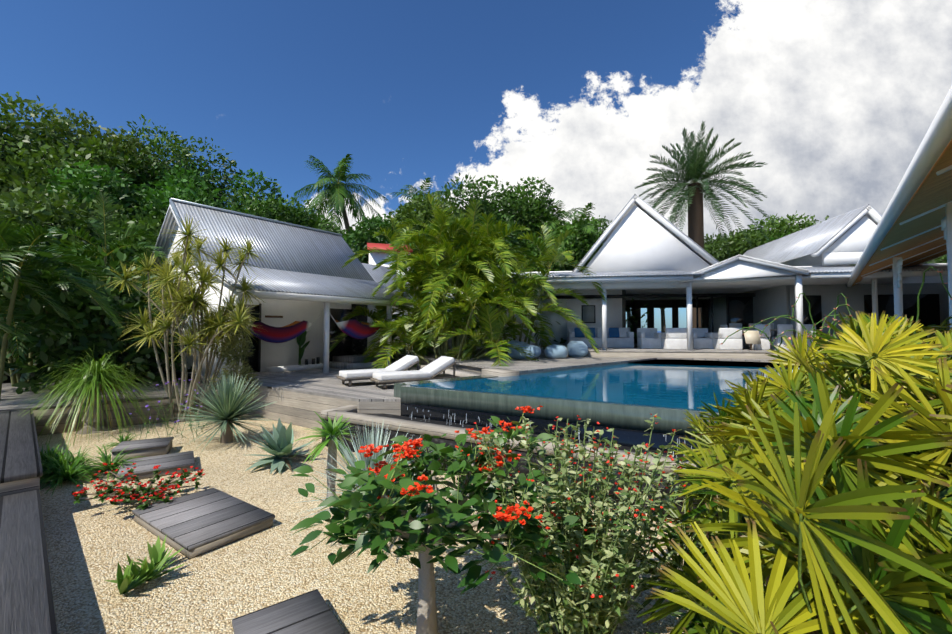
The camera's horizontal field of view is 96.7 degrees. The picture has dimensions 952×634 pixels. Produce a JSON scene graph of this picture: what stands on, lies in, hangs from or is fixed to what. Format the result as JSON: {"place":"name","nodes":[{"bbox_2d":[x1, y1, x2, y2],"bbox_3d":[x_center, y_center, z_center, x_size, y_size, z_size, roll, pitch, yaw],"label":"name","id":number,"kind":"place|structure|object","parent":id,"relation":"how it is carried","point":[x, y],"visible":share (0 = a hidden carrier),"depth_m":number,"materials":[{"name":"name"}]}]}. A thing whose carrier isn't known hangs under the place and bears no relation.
{"place":"outdoors","nodes":[
{"label":"outdoors","id":0,"kind":"place"},
{"bbox_2d":[169,198,341,260],"bbox_3d":[-7.079,-2.642,15.604,2.380,2.297,6.500,-1,-2,37],"label":"guest flashing","id":1,"kind":"object","parent":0,"point":[173,206],"visible":0.64,"depth_m":14.81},
{"bbox_2d":[258,303,319,371],"bbox_3d":[-6.609,0.682,14.018,0.140,2.220,3.015,-2,-2,43],"label":"dark frame","id":2,"kind":"object","parent":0,"point":[306,360],"visible":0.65,"depth_m":13.69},
{"bbox_2d":[321,405,356,418],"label":"step","id":3,"kind":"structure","parent":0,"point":[347,408],"depth_m":8.08,"materials":[{"name":"beige wood"}]},
{"bbox_2d":[352,304,367,354],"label":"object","id":4,"kind":"structure","parent":0,"point":[359,346],"depth_m":16.82,"materials":[{"name":"black"}]},
{"bbox_2d":[369,250,409,282],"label":"white wall","id":5,"kind":"structure","parent":0,"point":[376,257],"depth_m":22.93,"materials":[{"name":"white paint"}]},
{"bbox_2d":[367,243,412,251],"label":"red roof","id":6,"kind":"structure","parent":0,"point":[378,245],"depth_m":23.46,"materials":[{"name":"red metal"}]},
{"bbox_2d":[394,375,497,397],"bbox_3d":[2.528,1.825,11.791,0.457,0.756,10.525,-2,-3,50],"label":"pool edge","id":7,"kind":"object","parent":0,"point":[397,389],"visible":0.14,"depth_m":8.89,"materials":[{"name":"grey stone"}]},
{"bbox_2d":[37,331,880,633],"bbox_3d":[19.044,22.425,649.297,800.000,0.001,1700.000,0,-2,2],"label":"gravel ground","id":8,"kind":"structure","parent":0,"point":[91,543],"depth_m":3.77,"materials":[{"name":"beige gravel"}]},
{"bbox_2d":[0,477,39,496],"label":"wooden boardwalk fascia","id":9,"kind":"object","parent":8,"relation":"on","point":[18,486],"depth_m":4.65,"materials":[{"name":"wood"}]},
{"bbox_2d":[0,409,56,633],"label":"boardwalk board wood","id":10,"kind":"object","parent":9,"relation":"on","point":[26,602],"visible":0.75,"depth_m":3.57,"materials":[{"name":"grey wood"}]},
{"bbox_2d":[33,395,215,435],"bbox_3d":[-11.843,2.188,10.033,9.044,0.520,5.980,1,-2,-39],"label":"wooden deck fascia","id":11,"kind":"object","parent":8,"relation":"on","point":[60,427],"depth_m":9.37,"materials":[{"name":"wood"}]},
{"bbox_2d":[0,376,213,411],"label":"wood back deck","id":12,"kind":"object","parent":11,"relation":"on","point":[8,396],"visible":0.33,"depth_m":9.92,"materials":[{"name":"grey wood"}]},
{"bbox_2d":[112,440,172,461],"bbox_3d":[-5.685,2.288,7.243,0.708,0.185,0.605,1,-2,-26],"label":"wood fascia","id":13,"kind":"object","parent":8,"relation":"on","point":[153,452],"visible":0.43,"depth_m":7.01,"materials":[{"name":"beige wood"}]},
{"bbox_2d":[110,437,173,452],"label":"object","id":14,"kind":"object","parent":13,"relation":"on","point":[149,443],"visible":0.93,"depth_m":7.16,"materials":[{"name":"grey wood"}]},
{"bbox_2d":[118,466,192,482],"bbox_3d":[-4.861,2.304,6.479,0.872,0.105,0.794,1,-2,-35],"label":"wood fascia","id":15,"kind":"object","parent":8,"relation":"on","point":[149,475],"visible":0.07,"depth_m":6.17,"materials":[{"name":"brown wood"}]},
{"bbox_2d":[117,451,194,475],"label":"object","id":16,"kind":"object","parent":15,"relation":"on","point":[170,461],"visible":0.79,"depth_m":6.39,"materials":[{"name":"grey wood"}]},
{"bbox_2d":[134,515,272,558],"bbox_3d":[-3.016,2.248,4.670,1.401,0.105,0.806,-1,-2,34],"label":"platform edge","id":17,"kind":"object","parent":8,"relation":"on","point":[201,550],"visible":0.29,"depth_m":4.25,"materials":[{"name":"beige wood"}]},
{"bbox_2d":[132,488,274,550],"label":"wooden stepping platform","id":18,"kind":"structure","parent":17,"relation":"on","point":[190,522],"depth_m":4.58,"materials":[{"name":"grey wood"}]},
{"bbox_2d":[232,589,344,633],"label":"wooden stepping platform","id":19,"kind":"structure","parent":8,"relation":"on","point":[310,612],"depth_m":2.95,"materials":[{"name":"grey wood"}]},
{"bbox_2d":[0,190,606,398],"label":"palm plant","id":20,"kind":"object","parent":8,"relation":"on","point":[19,249],"depth_m":13.81,"materials":[{"name":"green plant"}]},
{"bbox_2d":[217,385,400,429],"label":"deck wall","id":21,"kind":"structure","parent":8,"relation":"on","point":[295,408],"depth_m":9.41,"materials":[{"name":"grey wood"}]},
{"bbox_2d":[158,367,420,401],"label":"deck","id":22,"kind":"structure","parent":21,"relation":"on","point":[330,385],"depth_m":10.03,"materials":[{"name":"grey wood"}]},
{"bbox_2d":[155,367,385,389],"bbox_3d":[-7.117,1.989,15.593,6.500,0.304,6.250,-1,-2,37],"label":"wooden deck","id":23,"kind":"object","parent":22,"relation":"on","point":[263,375],"visible":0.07,"depth_m":13.20,"materials":[{"name":"wood"}]},
{"bbox_2d":[157,222,412,379],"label":"white guest wall","id":24,"kind":"structure","parent":23,"relation":"on","point":[283,353],"depth_m":14.35,"materials":[{"name":"white paint"}]},
{"bbox_2d":[265,315,282,317],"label":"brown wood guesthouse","id":25,"kind":"structure","parent":24,"relation":"attached to","point":[268,316],"depth_m":14.02,"materials":[{"name":"brown"}]},
{"bbox_2d":[150,201,414,301],"bbox_3d":[-6.183,-2.119,16.916,7.270,3.182,9.620,-1,-2,37],"label":"metal roof","id":26,"kind":"object","parent":24,"relation":"on","point":[305,261],"visible":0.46,"depth_m":14.75,"materials":[{"name":"silver metal"}]},
{"bbox_2d":[247,311,385,342],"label":"hammocks","id":27,"kind":"object","parent":24,"relation":"attached to","point":[354,328],"visible":0.85,"depth_m":12.66,"materials":[{"name":"fabric"}]},
{"bbox_2d":[329,353,406,369],"bbox_3d":[-4.044,1.671,16.213,1.700,0.380,3.000,-1,-2,37],"label":"wooden guest deck","id":28,"kind":"object","parent":23,"relation":"on","point":[351,362],"visible":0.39,"depth_m":15.26,"materials":[{"name":"grey wood"}]},
{"bbox_2d":[337,360,419,385],"bbox_3d":[-2.439,1.395,10.875,2.050,0.537,0.740,1,-2,-32],"label":"teak lounger","id":29,"kind":"object","parent":22,"relation":"on","point":[343,379],"visible":0.38,"depth_m":10.32,"materials":[{"name":"wood"}]},
{"bbox_2d":[339,355,418,377],"bbox_3d":[-2.469,1.254,10.861,1.901,0.479,0.680,1,-2,-32],"label":"lounge chair cushion","id":30,"kind":"object","parent":29,"relation":"on","point":[403,363],"visible":0.85,"depth_m":10.77,"materials":[{"name":"white fabric"}]},
{"bbox_2d":[370,362,459,387],"bbox_3d":[-1.474,1.379,10.374,2.050,0.537,0.740,1,-2,-29],"label":"teak lounger","id":31,"kind":"object","parent":22,"relation":"on","point":[438,375],"visible":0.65,"depth_m":10.19,"materials":[{"name":"wood"}]},
{"bbox_2d":[373,356,454,380],"bbox_3d":[-1.504,1.238,10.361,1.901,0.479,0.680,1,-2,-29],"label":"lounge chair cushion","id":32,"kind":"object","parent":31,"relation":"on","point":[436,366],"visible":1,"depth_m":10.15,"materials":[{"name":"white fabric"}]},
{"bbox_2d":[421,365,481,376],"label":"wooden deck steps","id":33,"kind":"structure","parent":22,"relation":"on","point":[461,373],"depth_m":11.81,"materials":[{"name":"beige wood"}]},
{"bbox_2d":[13,214,951,633],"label":"garden","id":34,"kind":"object","parent":8,"relation":"on","point":[71,468],"depth_m":2.96,"materials":[{"name":"green plant"}]},
{"bbox_2d":[104,310,951,633],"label":"plants","id":35,"kind":"object","parent":8,"relation":"on","point":[876,528],"visible":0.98,"depth_m":1.53,"materials":[{"name":"green plant"}]},
{"bbox_2d":[288,120,774,327],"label":"palms","id":36,"kind":"object","parent":8,"relation":"on","point":[697,170],"depth_m":29.43,"materials":[{"name":"green plant"}]},
{"bbox_2d":[847,86,951,339],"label":"roof","id":37,"kind":"structure","parent":8,"relation":"on","point":[937,138],"depth_m":5.84,"materials":[{"name":"white metal"}]},
{"bbox_2d":[852,139,951,285],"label":"soffit","id":38,"kind":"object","parent":37,"relation":"attached to","point":[934,190],"visible":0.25,"depth_m":7.65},
{"bbox_2d":[0,91,946,395],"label":"trees","id":39,"kind":"object","parent":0,"point":[46,179],"depth_m":23.34,"materials":[{"name":"green plant"}]},
{"bbox_2d":[0,0,951,330],"label":"sky","id":40,"kind":"structure","parent":0,"point":[837,99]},
{"bbox_2d":[322,413,718,522],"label":"retaining wall","id":41,"kind":"structure","parent":0,"point":[453,443],"depth_m":6.10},
{"bbox_2d":[327,410,698,475],"bbox_3d":[4.578,1.673,3.490,16.920,0.140,0.200,-1,-2,31],"label":"wooden ledge","id":42,"kind":"object","parent":41,"relation":"attached to","point":[417,427],"visible":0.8,"depth_m":6.50,"materials":[{"name":"beige wood"}]},
{"bbox_2d":[401,403,708,454],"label":"pool wall","id":43,"kind":"structure","parent":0,"point":[629,437],"depth_m":6.59,"materials":[{"name":"grey stone"}]},
{"bbox_2d":[407,407,691,456],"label":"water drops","id":44,"kind":"object","parent":43,"relation":"on","point":[530,426],"visible":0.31,"depth_m":6.59,"materials":[{"name":"grey"}]},
{"bbox_2d":[401,385,732,435],"bbox_3d":[5.474,1.365,4.117,16.020,0.316,0.220,-1,-2,31],"label":"pool stone","id":45,"kind":"object","parent":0,"point":[623,415],"visible":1,"depth_m":6.50,"materials":[{"name":"grey stone"}]},
{"bbox_2d":[413,363,799,410],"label":"pool water","id":46,"kind":"structure","parent":0,"point":[683,386],"depth_m":8.37,"materials":[{"name":"blue liquid"}]},
{"bbox_2d":[406,353,823,372],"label":"deck","id":47,"kind":"structure","parent":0,"point":[528,365],"depth_m":13.17,"materials":[{"name":"brown wood"}]},
{"bbox_2d":[482,368,519,376],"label":"step","id":48,"kind":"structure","parent":47,"relation":"attached to","point":[499,372],"depth_m":10.02,"materials":[{"name":"beige wood"}]},
{"bbox_2d":[508,340,540,358],"bbox_3d":[1.642,1.114,14.491,1.127,0.625,0.964,0,-2,2],"label":"boulder","id":49,"kind":"object","parent":47,"relation":"on","point":[534,349],"visible":0.88,"depth_m":14.13,"materials":[{"name":"grey stone"}]},
{"bbox_2d":[412,359,637,374],"bbox_3d":[8.179,1.834,12.950,24.024,0.810,7.852,0,-2,9],"label":"pool edge","id":50,"kind":"object","parent":47,"relation":"attached to","point":[466,368],"visible":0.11,"depth_m":12.16,"materials":[{"name":"grey stone"}]},
{"bbox_2d":[545,344,567,358],"bbox_3d":[2.778,1.190,14.688,0.782,0.485,0.800,0,-2,2],"label":"boulder","id":51,"kind":"object","parent":47,"relation":"on","point":[554,351],"visible":1,"depth_m":14.37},
{"bbox_2d":[566,341,587,356],"bbox_3d":[3.663,1.164,15.441,0.756,0.585,0.704,0,-2,2],"label":"boulder","id":52,"kind":"object","parent":47,"relation":"on","point":[577,348],"visible":0.96,"depth_m":15.13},
{"bbox_2d":[422,343,817,352],"bbox_3d":[10.196,1.424,21.277,23.000,0.050,13.600,0,-2,9],"label":"wood deck","id":53,"kind":"object","parent":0,"point":[635,349],"visible":0.08,"depth_m":15.31,"materials":[{"name":"grey wood"}]},
{"bbox_2d":[419,351,783,358],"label":"step","id":54,"kind":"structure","parent":53,"relation":"attached to","point":[681,355],"depth_m":14.93,"materials":[{"name":"beige stone"}]},
{"bbox_2d":[568,323,815,349],"bbox_3d":[8.214,0.758,17.097,8.650,1.020,2.300,0,-2,9],"label":"outdoor sofa","id":55,"kind":"object","parent":53,"relation":"on","point":[668,339],"visible":0.75,"depth_m":16.48,"materials":[{"name":"white fabric"}]},
{"bbox_2d":[574,328,619,337],"bbox_3d":[5.218,0.685,18.284,1.870,0.457,0.311,0,-2,9],"label":"blue furniture cushion","id":56,"kind":"object","parent":55,"relation":"on","point":[613,332],"visible":0.65,"depth_m":18.22,"materials":[{"name":"blue fabric"}]},
{"bbox_2d":[742,329,795,348],"bbox_3d":[10.455,0.865,16.700,4.300,0.780,1.000,0,-2,9],"label":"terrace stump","id":57,"kind":"object","parent":53,"relation":"on","point":[746,346],"visible":0.1,"depth_m":16.32,"materials":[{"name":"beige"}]},
{"bbox_2d":[429,250,949,347],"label":"house wall","id":58,"kind":"structure","parent":0,"point":[777,301],"depth_m":17.06,"materials":[{"name":"white paint"}]},
{"bbox_2d":[498,195,947,350],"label":"house","id":59,"kind":"structure","parent":0,"point":[638,239],"depth_m":16.77,"materials":[{"name":"white paint"}]},
{"bbox_2d":[540,299,566,345],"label":"wall panel","id":60,"kind":"structure","parent":59,"relation":"attached to","point":[559,331],"depth_m":19.03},
{"bbox_2d":[583,306,593,321],"bbox_3d":[5.012,-0.128,18.846,0.500,0.700,0.006,0,-2,9],"label":"wall picture","id":61,"kind":"object","parent":59,"relation":"attached to","point":[588,313],"visible":1,"depth_m":18.84,"materials":[{"name":"grey"}]},
{"bbox_2d":[541,293,755,332],"bbox_3d":[7.240,0.162,18.524,9.200,2.300,0.070,0,-2,9],"label":"porch frame","id":62,"kind":"object","parent":59,"relation":"attached to","point":[726,295],"visible":0.6,"depth_m":18.31,"materials":[{"name":"wood"}]},
{"bbox_2d":[622,290,707,341],"bbox_3d":[10.044,0.149,21.643,6.200,2.520,7.000,0,-2,9],"label":"door frame","id":63,"kind":"object","parent":59,"relation":"attached to","point":[674,305],"visible":0.38,"depth_m":24.80,"materials":[{"name":"wood"}]},
{"bbox_2d":[496,264,947,278],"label":"roof fascia","id":64,"kind":"structure","parent":59,"relation":"attached to","point":[839,269],"depth_m":15.56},
{"bbox_2d":[572,194,881,272],"bbox_3d":[11.200,-3.186,20.652,13.309,4.070,13.617,0,-2,9],"label":"roof","id":65,"kind":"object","parent":59,"relation":"on","point":[798,248],"visible":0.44,"depth_m":19.17,"materials":[{"name":"silver metal"}]},
{"bbox_2d":[744,331,760,343],"bbox_3d":[10.053,0.735,15.398,0.500,0.480,0.198,0,-2,9],"label":"lampshade","id":66,"kind":"object","parent":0,"point":[752,337],"visible":0.93,"depth_m":15.38,"materials":[{"name":"beige fabric"}]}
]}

